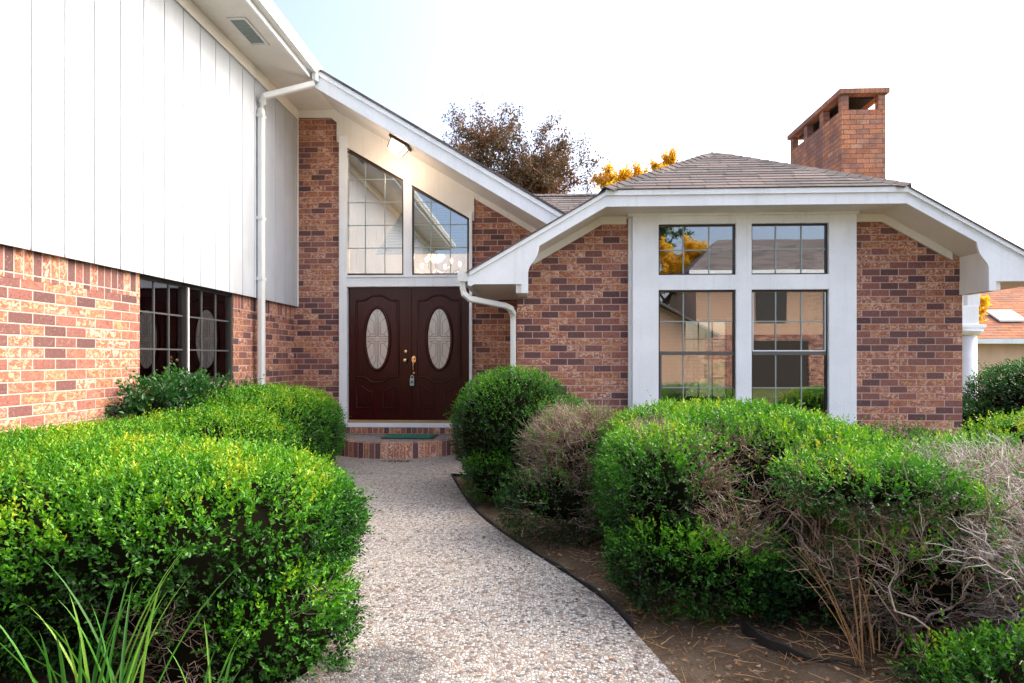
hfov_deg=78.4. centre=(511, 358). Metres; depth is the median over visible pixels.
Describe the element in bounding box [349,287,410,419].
door
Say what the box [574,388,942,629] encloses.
hedge shrub
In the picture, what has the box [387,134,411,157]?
porch light
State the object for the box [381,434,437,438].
doormat
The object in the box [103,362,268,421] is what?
hedge shrub
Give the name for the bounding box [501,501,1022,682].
leaf litter
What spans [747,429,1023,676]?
hedge shrub
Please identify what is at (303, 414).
hedge shrub
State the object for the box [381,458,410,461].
dark leaf heap
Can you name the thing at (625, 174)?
golden tree
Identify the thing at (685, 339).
window
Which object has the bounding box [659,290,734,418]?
window
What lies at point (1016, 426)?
hedge shrub
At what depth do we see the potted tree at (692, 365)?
13.08 m
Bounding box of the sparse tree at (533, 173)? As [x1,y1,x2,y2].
[441,94,613,193]
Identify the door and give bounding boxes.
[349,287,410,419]
[411,287,468,419]
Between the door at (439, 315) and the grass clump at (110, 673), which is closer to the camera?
the grass clump at (110, 673)
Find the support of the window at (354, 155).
in the brick house at (240, 190)
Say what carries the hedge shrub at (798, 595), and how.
on the soil
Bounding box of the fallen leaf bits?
[411,460,661,682]
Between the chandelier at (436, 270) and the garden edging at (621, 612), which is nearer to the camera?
the garden edging at (621, 612)
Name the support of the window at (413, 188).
in the brick house at (240, 190)
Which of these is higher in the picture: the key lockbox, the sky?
the sky
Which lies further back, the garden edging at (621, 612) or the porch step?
the porch step
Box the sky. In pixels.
[272,0,1023,357]
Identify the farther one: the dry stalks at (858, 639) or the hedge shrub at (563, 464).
the hedge shrub at (563, 464)
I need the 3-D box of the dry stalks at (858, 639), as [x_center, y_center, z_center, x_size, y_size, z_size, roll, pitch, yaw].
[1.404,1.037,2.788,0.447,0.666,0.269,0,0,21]
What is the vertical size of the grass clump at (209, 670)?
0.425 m
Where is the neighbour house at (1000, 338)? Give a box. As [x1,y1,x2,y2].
[964,287,1023,396]
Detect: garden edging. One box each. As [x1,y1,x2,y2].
[451,473,633,628]
[742,621,887,668]
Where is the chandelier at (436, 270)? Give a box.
[414,199,460,272]
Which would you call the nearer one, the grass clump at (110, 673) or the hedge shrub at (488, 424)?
the grass clump at (110, 673)
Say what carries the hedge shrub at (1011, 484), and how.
on the soil
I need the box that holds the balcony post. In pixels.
[962,294,985,410]
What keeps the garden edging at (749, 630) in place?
on the soil
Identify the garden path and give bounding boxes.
[288,474,679,682]
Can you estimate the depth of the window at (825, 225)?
7.75 m
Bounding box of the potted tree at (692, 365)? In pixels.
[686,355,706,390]
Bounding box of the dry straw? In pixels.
[552,535,997,682]
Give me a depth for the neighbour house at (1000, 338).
21.75 m
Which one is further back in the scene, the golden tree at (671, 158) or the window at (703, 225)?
the golden tree at (671, 158)
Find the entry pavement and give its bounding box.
[330,453,471,474]
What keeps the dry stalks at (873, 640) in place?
on the soil
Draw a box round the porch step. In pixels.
[334,434,464,458]
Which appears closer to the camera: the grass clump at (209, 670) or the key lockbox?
the grass clump at (209, 670)
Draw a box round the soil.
[0,476,1012,682]
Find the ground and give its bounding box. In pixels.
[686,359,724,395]
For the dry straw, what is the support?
on the soil
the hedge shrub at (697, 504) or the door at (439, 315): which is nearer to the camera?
the hedge shrub at (697, 504)
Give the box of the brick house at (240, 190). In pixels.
[0,0,1023,438]
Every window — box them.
[140,274,231,385]
[348,151,402,274]
[412,187,468,274]
[659,224,734,274]
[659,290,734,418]
[684,320,726,397]
[752,223,827,274]
[752,290,827,417]
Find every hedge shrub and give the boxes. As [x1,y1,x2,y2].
[0,408,385,682]
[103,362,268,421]
[117,376,351,466]
[443,362,596,510]
[485,395,640,548]
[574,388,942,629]
[734,522,901,632]
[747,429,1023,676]
[794,414,969,459]
[879,413,1023,669]
[884,595,1023,682]
[948,406,1023,463]
[962,356,1023,437]
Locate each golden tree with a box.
[589,160,651,189]
[648,146,678,170]
[962,294,992,335]
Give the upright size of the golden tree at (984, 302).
3.928 m
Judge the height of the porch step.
0.265 m
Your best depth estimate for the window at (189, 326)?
6.74 m
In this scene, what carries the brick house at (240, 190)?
on the ground
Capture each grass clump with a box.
[0,546,247,682]
[168,621,244,682]
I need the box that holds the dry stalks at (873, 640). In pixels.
[773,530,892,652]
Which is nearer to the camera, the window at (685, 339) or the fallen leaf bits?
the fallen leaf bits
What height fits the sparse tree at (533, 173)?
11.042 m
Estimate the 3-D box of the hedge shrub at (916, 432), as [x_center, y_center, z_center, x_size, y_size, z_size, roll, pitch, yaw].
[3.649,1.044,6.741,2.868,0.919,1.170,0,0,3]
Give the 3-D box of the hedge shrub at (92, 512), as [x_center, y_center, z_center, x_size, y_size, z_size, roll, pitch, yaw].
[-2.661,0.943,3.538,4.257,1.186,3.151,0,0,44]
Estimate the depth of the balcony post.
15.49 m
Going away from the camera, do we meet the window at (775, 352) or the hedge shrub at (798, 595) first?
the hedge shrub at (798, 595)
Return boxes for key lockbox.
[410,375,413,385]
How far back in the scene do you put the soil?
3.04 m
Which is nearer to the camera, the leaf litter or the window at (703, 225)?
the leaf litter
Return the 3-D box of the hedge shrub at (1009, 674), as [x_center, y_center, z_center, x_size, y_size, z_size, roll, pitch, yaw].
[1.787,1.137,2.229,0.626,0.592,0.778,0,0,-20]
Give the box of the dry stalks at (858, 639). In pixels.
[780,533,888,674]
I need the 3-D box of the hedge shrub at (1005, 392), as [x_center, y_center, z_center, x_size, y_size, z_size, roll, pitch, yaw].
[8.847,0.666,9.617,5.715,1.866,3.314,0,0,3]
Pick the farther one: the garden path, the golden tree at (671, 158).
the golden tree at (671, 158)

